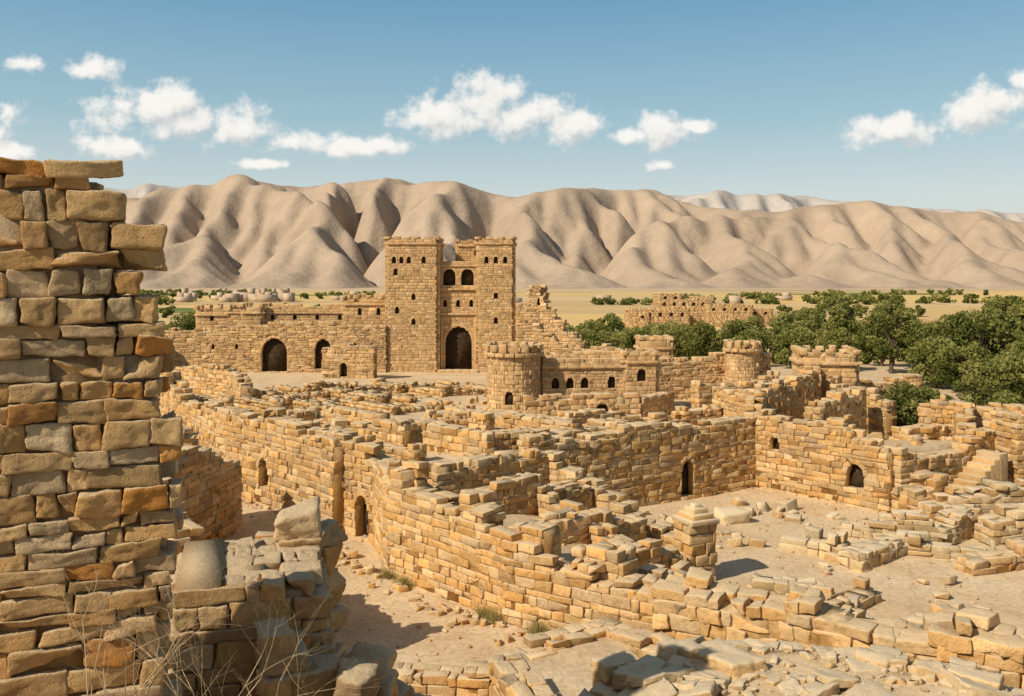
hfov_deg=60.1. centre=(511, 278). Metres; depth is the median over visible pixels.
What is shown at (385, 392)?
ruined wall
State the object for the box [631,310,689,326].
front wall
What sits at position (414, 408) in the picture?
ruined wall
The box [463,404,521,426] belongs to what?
ruined wall
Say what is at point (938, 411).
ruined wall
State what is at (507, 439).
ruined wall
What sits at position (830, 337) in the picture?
broadleaf tree
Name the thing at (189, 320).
broadleaf tree
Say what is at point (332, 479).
ruined buttress
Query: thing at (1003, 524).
ruined wall
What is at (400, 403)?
ruined wall
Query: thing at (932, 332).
broadleaf tree
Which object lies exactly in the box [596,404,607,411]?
doorway recess
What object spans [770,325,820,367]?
broadleaf tree
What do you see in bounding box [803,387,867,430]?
ruined wall
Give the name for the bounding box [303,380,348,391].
ruined wall
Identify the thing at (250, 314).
fort lodge
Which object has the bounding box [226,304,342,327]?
fort range
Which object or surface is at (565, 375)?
fort keep
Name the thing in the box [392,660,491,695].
ruined cell wall
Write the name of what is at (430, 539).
ruined street wall
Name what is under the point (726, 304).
back wall
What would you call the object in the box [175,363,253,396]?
ruined wall
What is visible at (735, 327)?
broadleaf tree
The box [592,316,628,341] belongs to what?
broadleaf tree
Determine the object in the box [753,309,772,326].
front wall
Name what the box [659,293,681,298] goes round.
front wall
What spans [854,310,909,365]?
broadleaf tree
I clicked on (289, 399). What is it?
ruined wall
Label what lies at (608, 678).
ruined ledge wall
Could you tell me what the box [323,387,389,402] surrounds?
ruined wall
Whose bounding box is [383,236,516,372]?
castle gatehouse
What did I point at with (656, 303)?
side wall
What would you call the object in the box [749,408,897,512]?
courtyard wall
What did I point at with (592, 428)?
ruined wall
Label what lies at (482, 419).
ruined wall
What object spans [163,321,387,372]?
fortress curtain wall
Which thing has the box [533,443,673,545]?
ruined wall
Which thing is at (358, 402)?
ruined wall
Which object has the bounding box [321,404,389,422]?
ruined wall
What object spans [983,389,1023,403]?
shrub tree
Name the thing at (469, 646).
scattered gravel
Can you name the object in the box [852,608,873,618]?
ruined wall
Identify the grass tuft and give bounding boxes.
[378,565,398,580]
[392,573,415,588]
[471,603,494,618]
[483,606,504,624]
[525,618,549,633]
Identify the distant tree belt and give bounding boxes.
[159,300,1021,329]
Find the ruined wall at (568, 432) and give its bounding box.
[525,426,582,438]
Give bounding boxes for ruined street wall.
[157,369,396,544]
[372,459,658,632]
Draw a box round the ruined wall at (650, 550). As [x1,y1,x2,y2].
[582,538,682,571]
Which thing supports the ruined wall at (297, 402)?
on the ground
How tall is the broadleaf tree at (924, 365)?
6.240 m
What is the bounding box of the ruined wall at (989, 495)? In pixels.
[917,478,1023,519]
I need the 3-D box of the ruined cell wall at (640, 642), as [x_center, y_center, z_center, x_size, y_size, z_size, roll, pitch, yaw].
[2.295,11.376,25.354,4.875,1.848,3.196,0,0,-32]
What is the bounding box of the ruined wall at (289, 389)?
[276,385,305,392]
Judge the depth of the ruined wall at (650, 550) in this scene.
32.68 m
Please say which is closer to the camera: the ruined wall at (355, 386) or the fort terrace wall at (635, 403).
the fort terrace wall at (635, 403)
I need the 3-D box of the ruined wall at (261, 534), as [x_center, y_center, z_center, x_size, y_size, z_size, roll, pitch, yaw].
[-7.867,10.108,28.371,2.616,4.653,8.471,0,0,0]
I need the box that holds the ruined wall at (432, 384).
[408,382,435,389]
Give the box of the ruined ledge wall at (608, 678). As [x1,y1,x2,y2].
[578,635,1023,695]
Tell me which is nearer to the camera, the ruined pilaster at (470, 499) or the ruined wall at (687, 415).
the ruined pilaster at (470, 499)
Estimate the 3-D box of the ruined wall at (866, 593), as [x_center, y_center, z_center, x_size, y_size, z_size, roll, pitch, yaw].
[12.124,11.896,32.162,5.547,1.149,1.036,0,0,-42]
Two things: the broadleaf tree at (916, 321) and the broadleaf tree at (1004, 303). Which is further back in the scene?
the broadleaf tree at (916, 321)
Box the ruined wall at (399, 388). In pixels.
[370,378,408,393]
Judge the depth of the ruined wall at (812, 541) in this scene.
38.57 m
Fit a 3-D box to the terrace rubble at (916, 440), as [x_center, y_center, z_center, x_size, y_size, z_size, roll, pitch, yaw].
[0.078,10.352,73.837,52.384,3.556,69.859,0,0,-40]
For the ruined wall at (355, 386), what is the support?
on the ground
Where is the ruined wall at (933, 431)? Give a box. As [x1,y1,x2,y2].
[891,423,952,439]
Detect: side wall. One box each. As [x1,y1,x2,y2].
[625,310,626,326]
[653,293,658,307]
[654,299,658,309]
[704,304,706,321]
[917,318,934,323]
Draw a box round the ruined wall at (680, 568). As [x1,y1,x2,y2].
[637,560,707,578]
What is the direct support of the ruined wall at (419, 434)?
on the ground
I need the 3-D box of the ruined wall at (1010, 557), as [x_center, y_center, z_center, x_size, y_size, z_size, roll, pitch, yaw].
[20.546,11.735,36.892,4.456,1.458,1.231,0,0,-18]
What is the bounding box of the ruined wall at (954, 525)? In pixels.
[838,504,984,544]
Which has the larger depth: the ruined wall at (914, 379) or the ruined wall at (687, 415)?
the ruined wall at (914, 379)
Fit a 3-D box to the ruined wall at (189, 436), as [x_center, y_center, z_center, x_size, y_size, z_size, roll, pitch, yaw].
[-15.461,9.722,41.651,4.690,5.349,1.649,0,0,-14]
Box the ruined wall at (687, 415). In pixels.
[642,404,720,425]
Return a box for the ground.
[125,287,1023,695]
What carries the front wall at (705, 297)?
on the ground
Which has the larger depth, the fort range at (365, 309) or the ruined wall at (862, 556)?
the fort range at (365, 309)
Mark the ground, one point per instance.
(377, 607)
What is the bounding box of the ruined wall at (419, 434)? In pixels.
[416,424,422,442]
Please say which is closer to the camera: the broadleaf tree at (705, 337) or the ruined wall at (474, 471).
the ruined wall at (474, 471)
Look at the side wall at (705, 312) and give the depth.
297.66 m
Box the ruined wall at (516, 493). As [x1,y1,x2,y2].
[460,472,594,513]
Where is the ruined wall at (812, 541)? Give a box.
[778,525,850,557]
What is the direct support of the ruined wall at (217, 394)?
on the ground
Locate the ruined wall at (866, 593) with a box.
[823,576,881,609]
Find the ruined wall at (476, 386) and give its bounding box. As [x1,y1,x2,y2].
[466,384,486,388]
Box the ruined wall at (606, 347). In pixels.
[582,343,616,350]
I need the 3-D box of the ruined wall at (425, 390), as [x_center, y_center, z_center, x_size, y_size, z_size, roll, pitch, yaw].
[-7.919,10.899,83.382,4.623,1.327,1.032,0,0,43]
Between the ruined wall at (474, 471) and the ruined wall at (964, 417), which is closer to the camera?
the ruined wall at (474, 471)
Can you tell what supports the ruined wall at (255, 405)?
on the ground
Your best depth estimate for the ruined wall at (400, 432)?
48.41 m
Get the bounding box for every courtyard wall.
[517,414,756,506]
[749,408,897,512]
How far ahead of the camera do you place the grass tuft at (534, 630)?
29.76 m
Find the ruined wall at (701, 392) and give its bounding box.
[690,370,779,408]
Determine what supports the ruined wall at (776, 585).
on the ground
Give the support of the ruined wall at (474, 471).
on the ground
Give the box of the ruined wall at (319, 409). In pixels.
[292,406,322,411]
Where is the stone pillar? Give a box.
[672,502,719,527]
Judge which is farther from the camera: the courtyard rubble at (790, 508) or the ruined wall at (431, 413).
the ruined wall at (431, 413)
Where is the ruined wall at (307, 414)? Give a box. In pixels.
[269,409,317,420]
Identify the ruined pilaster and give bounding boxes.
[459,490,505,525]
[514,519,560,556]
[586,540,637,581]
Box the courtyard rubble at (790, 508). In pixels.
[641,497,992,610]
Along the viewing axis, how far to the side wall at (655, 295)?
312.69 m
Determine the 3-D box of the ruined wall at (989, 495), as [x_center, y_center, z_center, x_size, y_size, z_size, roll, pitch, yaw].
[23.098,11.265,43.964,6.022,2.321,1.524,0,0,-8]
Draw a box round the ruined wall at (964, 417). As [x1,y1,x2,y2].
[953,401,976,436]
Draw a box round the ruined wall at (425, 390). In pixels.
[409,386,447,396]
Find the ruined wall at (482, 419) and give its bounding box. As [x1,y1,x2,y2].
[443,406,494,430]
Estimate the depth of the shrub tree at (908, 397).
58.11 m
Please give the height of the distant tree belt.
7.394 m
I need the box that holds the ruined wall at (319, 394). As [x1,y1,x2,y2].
[288,391,330,398]
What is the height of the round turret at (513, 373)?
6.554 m
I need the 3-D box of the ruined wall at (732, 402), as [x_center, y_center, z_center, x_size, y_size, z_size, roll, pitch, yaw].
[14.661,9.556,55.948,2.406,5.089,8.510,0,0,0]
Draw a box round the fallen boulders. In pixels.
[273,496,430,695]
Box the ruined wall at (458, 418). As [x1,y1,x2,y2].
[414,412,468,425]
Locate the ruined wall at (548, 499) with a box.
[536,484,634,543]
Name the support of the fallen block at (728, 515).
on the ground
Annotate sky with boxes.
[0,0,1023,212]
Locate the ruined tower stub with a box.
[989,403,1023,482]
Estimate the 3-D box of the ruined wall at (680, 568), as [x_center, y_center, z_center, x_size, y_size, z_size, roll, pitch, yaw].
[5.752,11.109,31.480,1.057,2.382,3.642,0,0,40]
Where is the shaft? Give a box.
[671,520,717,581]
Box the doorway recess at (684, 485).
[681,462,687,494]
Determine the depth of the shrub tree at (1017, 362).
74.84 m
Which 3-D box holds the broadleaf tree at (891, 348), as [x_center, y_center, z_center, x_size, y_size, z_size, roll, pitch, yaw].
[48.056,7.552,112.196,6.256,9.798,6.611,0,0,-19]
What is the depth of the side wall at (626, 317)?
298.14 m
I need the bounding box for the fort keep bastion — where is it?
[614,347,661,395]
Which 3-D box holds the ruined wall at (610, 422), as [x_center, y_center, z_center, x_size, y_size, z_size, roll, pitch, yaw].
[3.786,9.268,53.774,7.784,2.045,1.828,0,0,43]
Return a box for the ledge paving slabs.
[616,637,1009,695]
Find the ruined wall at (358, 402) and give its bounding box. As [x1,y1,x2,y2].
[340,395,400,414]
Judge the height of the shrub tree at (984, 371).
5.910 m
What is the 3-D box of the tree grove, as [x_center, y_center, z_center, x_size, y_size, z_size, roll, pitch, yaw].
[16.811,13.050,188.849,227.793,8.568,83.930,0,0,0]
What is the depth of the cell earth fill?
24.57 m
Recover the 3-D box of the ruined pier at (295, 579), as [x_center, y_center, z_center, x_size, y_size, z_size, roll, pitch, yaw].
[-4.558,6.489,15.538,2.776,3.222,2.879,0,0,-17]
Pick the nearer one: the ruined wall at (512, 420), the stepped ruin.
the ruined wall at (512, 420)
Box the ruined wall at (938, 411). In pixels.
[917,394,1008,439]
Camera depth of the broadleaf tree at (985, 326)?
98.25 m
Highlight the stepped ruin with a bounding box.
[515,284,587,350]
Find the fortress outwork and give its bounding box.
[321,343,377,378]
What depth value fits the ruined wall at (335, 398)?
73.12 m
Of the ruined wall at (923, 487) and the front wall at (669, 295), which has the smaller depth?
the ruined wall at (923, 487)
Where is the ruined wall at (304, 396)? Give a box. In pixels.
[264,391,310,400]
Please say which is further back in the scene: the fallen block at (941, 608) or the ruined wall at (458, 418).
the ruined wall at (458, 418)
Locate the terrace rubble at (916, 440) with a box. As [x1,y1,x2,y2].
[264,381,952,564]
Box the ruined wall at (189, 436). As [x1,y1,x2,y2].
[183,427,202,447]
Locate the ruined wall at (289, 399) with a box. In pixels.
[284,394,293,409]
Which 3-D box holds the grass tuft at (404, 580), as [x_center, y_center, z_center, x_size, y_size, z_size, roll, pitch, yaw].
[-4.236,11.827,34.603,0.997,0.547,0.938,0,0,-20]
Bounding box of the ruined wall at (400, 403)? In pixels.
[393,402,405,406]
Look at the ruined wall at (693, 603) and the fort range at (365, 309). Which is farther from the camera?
the fort range at (365, 309)
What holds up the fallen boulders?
on the rubble slope
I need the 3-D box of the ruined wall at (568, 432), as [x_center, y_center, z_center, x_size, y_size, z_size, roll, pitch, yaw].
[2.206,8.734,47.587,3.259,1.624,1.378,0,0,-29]
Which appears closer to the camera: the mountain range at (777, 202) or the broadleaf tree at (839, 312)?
the broadleaf tree at (839, 312)
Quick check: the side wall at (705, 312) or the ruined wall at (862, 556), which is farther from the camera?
the side wall at (705, 312)
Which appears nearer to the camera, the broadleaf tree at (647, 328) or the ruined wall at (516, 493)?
the ruined wall at (516, 493)
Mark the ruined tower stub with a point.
(1007, 424)
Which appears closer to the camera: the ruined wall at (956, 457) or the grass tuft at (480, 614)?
the grass tuft at (480, 614)
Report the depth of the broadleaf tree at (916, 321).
129.31 m
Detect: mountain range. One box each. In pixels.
[104,183,1023,222]
[110,174,1023,288]
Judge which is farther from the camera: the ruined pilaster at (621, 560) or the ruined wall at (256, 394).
the ruined wall at (256, 394)
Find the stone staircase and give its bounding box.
[948,449,1007,492]
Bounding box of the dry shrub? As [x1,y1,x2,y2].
[29,510,398,695]
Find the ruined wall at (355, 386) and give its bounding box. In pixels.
[349,381,395,393]
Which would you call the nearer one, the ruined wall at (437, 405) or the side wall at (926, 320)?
the ruined wall at (437, 405)
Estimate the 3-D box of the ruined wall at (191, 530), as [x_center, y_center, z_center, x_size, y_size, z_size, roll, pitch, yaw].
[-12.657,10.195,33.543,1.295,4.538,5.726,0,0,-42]
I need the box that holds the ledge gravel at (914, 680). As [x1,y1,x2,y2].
[616,641,1019,695]
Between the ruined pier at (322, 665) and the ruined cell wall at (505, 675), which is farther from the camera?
the ruined cell wall at (505, 675)
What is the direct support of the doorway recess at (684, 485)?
attached to the courtyard wall at (642, 462)
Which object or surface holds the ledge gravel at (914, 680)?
on the ruined ledge wall at (608, 678)
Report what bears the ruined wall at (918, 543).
on the ground
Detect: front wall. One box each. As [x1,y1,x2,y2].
[626,312,648,326]
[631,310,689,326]
[658,299,708,325]
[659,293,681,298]
[692,296,713,303]
[706,305,752,326]
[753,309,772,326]
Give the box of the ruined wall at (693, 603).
[650,566,1023,688]
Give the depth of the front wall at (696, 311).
301.08 m
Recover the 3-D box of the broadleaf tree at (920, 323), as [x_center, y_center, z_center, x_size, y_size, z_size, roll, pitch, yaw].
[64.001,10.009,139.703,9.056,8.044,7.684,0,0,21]
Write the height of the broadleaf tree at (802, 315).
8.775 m
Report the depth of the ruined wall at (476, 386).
86.56 m
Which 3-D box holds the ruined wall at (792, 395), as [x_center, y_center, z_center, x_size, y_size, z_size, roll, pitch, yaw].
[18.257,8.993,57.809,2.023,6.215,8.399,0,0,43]
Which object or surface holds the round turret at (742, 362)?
on the ground
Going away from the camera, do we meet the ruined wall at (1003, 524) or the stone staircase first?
the ruined wall at (1003, 524)
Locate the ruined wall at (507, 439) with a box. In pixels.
[487,427,535,451]
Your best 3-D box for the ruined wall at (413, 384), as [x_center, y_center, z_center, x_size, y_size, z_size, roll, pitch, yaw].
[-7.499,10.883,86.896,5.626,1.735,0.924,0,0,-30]
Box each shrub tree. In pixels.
[881,380,939,426]
[900,387,955,418]
[950,358,1023,405]
[982,351,1023,400]
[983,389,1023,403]
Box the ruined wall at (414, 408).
[387,403,433,412]
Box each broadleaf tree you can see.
[165,312,195,330]
[578,329,608,348]
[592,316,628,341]
[596,330,627,349]
[615,326,647,350]
[635,322,672,342]
[650,319,691,356]
[680,320,723,357]
[719,315,771,347]
[733,326,770,360]
[761,311,813,364]
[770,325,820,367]
[776,310,832,342]
[811,296,861,343]
[811,327,859,351]
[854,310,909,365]
[866,300,918,373]
[871,313,924,363]
[902,319,981,383]
[903,336,965,388]
[913,319,939,340]
[933,341,992,393]
[937,305,1023,361]
[977,294,1023,354]
[993,347,1023,364]
[1004,333,1023,354]
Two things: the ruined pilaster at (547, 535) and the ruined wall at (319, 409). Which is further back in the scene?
the ruined wall at (319, 409)
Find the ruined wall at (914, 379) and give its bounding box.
[859,373,922,413]
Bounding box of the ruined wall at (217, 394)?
[214,392,262,397]
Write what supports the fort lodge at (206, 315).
on the ground
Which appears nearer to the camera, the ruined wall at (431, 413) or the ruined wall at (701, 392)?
the ruined wall at (431, 413)
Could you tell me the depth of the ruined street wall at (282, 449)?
45.92 m
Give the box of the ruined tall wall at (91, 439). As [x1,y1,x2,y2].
[0,157,183,695]
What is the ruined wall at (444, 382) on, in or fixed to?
on the ground
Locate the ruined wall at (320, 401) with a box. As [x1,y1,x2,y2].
[309,398,336,402]
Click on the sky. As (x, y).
(908, 103)
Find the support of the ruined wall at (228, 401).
on the ground
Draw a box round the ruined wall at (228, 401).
[194,394,234,405]
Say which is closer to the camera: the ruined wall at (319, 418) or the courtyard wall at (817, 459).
the courtyard wall at (817, 459)
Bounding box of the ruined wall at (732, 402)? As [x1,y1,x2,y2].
[712,386,767,416]
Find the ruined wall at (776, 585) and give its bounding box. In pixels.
[751,571,861,608]
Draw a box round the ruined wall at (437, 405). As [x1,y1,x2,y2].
[390,395,443,410]
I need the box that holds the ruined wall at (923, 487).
[890,469,948,509]
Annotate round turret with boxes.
[484,341,543,409]
[722,339,762,384]
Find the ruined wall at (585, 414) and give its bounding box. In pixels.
[550,408,643,423]
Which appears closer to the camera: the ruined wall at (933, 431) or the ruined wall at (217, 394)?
the ruined wall at (933, 431)
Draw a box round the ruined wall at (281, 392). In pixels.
[262,389,287,394]
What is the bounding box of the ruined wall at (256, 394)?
[218,389,260,399]
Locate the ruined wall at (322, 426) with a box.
[299,418,343,429]
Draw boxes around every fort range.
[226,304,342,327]
[341,293,384,324]
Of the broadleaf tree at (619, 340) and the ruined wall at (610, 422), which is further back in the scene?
the broadleaf tree at (619, 340)
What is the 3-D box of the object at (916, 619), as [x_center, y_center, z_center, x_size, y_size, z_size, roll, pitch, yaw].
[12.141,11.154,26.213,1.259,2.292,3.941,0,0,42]
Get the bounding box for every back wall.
[627,308,656,309]
[710,304,742,304]
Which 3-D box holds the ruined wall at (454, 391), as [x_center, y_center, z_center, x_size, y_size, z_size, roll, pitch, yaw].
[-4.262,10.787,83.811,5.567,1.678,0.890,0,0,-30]
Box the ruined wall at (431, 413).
[423,409,444,418]
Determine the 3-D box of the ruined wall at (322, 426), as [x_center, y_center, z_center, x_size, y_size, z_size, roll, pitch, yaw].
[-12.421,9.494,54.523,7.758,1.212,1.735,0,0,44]
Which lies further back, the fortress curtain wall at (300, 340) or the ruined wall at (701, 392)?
the fortress curtain wall at (300, 340)
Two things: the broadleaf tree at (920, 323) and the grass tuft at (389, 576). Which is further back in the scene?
the broadleaf tree at (920, 323)
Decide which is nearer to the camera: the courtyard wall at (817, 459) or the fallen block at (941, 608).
the fallen block at (941, 608)
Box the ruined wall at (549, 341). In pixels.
[532,323,579,353]
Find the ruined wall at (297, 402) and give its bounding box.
[260,394,321,408]
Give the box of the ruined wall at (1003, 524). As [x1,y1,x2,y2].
[972,502,1023,546]
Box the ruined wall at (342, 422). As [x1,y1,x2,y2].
[320,417,352,427]
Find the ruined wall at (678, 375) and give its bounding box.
[659,351,771,399]
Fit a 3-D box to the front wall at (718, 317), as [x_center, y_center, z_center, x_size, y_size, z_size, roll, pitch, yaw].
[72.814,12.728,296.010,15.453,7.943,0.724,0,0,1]
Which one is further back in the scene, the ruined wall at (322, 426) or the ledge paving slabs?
the ruined wall at (322, 426)
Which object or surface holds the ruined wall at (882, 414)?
on the ground
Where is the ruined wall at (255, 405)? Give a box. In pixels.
[234,396,286,412]
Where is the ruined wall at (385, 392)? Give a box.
[368,390,413,399]
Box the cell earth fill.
[509,637,639,695]
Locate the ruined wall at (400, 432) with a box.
[350,418,417,446]
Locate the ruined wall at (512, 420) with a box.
[502,412,583,431]
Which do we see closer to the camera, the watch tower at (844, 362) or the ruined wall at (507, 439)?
the ruined wall at (507, 439)
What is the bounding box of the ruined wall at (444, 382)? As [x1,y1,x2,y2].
[437,379,473,388]
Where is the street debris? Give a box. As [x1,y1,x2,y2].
[241,498,532,646]
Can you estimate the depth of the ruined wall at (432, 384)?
90.69 m
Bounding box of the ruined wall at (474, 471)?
[425,448,549,493]
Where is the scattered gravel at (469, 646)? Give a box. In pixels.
[232,487,1023,661]
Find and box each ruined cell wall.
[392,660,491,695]
[488,654,556,695]
[502,616,673,661]
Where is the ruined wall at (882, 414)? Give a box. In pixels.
[822,375,896,439]
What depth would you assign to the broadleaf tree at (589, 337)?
149.47 m
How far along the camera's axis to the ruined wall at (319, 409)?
63.20 m
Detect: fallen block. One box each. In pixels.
[714,506,750,524]
[929,604,957,615]
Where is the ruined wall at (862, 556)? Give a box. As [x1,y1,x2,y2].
[836,531,907,572]
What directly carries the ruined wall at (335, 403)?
on the ground
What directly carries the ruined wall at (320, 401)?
on the ground
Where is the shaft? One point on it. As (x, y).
(695, 546)
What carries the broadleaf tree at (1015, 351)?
on the ground
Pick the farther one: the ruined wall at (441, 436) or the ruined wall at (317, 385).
the ruined wall at (317, 385)
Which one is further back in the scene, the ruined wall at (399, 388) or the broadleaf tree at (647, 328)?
the broadleaf tree at (647, 328)
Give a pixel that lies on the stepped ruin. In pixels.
(533, 309)
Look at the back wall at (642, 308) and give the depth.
306.09 m
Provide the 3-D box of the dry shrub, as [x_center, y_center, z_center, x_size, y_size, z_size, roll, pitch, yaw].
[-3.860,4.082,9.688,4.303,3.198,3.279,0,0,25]
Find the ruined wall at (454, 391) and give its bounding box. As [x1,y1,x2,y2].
[439,385,486,395]
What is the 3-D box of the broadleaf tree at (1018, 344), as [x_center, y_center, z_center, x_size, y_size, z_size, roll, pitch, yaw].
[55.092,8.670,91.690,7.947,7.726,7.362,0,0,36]
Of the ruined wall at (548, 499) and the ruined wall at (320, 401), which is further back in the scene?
the ruined wall at (320, 401)
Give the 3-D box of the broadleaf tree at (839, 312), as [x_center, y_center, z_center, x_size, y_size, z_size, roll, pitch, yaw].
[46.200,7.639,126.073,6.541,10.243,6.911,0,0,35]
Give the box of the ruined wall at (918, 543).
[896,530,996,561]
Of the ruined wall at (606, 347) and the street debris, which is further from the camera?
the ruined wall at (606, 347)
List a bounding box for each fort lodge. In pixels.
[193,304,240,327]
[238,302,271,324]
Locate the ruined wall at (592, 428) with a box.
[582,425,608,432]
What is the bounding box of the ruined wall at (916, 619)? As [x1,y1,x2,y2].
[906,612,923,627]
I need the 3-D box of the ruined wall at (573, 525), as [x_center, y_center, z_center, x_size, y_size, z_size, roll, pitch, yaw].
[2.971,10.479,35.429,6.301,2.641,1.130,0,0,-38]
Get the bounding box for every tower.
[633,334,674,357]
[789,345,862,399]
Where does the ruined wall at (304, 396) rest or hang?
on the ground
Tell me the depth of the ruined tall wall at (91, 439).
11.62 m
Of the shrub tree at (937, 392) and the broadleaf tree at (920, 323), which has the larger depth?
the broadleaf tree at (920, 323)
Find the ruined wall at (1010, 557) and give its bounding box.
[953,537,1023,575]
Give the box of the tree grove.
[117,319,999,363]
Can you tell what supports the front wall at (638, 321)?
on the ground
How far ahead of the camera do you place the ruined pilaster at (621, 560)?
29.33 m
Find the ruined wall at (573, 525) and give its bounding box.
[535,506,647,543]
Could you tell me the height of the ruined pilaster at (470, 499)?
3.066 m
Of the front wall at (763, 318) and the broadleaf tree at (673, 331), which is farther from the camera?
the front wall at (763, 318)
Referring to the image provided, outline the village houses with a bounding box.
[174,288,792,303]
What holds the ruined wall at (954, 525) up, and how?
on the ground
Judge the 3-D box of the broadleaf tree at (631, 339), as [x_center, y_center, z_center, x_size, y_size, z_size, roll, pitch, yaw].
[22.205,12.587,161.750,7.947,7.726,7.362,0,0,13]
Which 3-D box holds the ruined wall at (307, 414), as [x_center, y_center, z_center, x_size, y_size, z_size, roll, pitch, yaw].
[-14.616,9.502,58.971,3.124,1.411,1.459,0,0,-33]
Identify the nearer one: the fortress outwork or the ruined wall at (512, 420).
the ruined wall at (512, 420)
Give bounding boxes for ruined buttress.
[320,436,344,530]
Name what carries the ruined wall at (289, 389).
on the ground
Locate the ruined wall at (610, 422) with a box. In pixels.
[534,414,631,428]
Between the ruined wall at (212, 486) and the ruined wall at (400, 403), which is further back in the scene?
the ruined wall at (400, 403)
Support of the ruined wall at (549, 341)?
on the ground
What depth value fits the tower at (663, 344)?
84.41 m
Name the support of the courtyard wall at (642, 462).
on the ground
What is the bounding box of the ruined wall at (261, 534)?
[255,531,273,538]
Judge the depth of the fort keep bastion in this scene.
71.63 m
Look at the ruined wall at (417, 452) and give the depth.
42.90 m
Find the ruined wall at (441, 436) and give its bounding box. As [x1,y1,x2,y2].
[422,420,498,455]
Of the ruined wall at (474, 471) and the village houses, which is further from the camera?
the village houses
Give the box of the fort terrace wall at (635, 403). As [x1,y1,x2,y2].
[523,391,674,417]
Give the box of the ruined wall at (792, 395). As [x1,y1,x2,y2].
[748,365,821,419]
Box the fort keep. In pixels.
[540,351,660,397]
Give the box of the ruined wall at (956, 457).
[884,415,996,489]
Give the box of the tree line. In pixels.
[140,288,1023,304]
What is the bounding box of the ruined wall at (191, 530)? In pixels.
[162,476,203,571]
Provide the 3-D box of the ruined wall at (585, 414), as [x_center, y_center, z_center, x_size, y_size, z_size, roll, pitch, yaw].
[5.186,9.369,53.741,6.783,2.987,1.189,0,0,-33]
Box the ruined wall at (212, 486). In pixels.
[169,445,242,540]
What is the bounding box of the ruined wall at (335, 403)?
[322,402,344,405]
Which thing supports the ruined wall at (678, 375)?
on the ground
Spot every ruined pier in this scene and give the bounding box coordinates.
[168,536,334,695]
[253,617,339,695]
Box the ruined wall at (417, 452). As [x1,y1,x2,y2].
[381,442,426,460]
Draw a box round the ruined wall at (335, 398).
[317,396,352,401]
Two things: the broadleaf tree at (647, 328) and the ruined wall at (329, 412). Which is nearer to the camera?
the ruined wall at (329, 412)
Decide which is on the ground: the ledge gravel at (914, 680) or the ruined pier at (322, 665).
the ruined pier at (322, 665)
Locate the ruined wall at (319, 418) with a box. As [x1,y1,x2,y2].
[312,411,322,423]
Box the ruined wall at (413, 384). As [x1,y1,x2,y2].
[408,381,460,392]
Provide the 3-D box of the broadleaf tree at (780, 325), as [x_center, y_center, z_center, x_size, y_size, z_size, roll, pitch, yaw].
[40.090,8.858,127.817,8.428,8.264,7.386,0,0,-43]
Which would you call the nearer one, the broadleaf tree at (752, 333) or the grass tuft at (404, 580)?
the grass tuft at (404, 580)
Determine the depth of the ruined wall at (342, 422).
56.12 m
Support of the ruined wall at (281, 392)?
on the ground
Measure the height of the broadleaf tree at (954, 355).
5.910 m

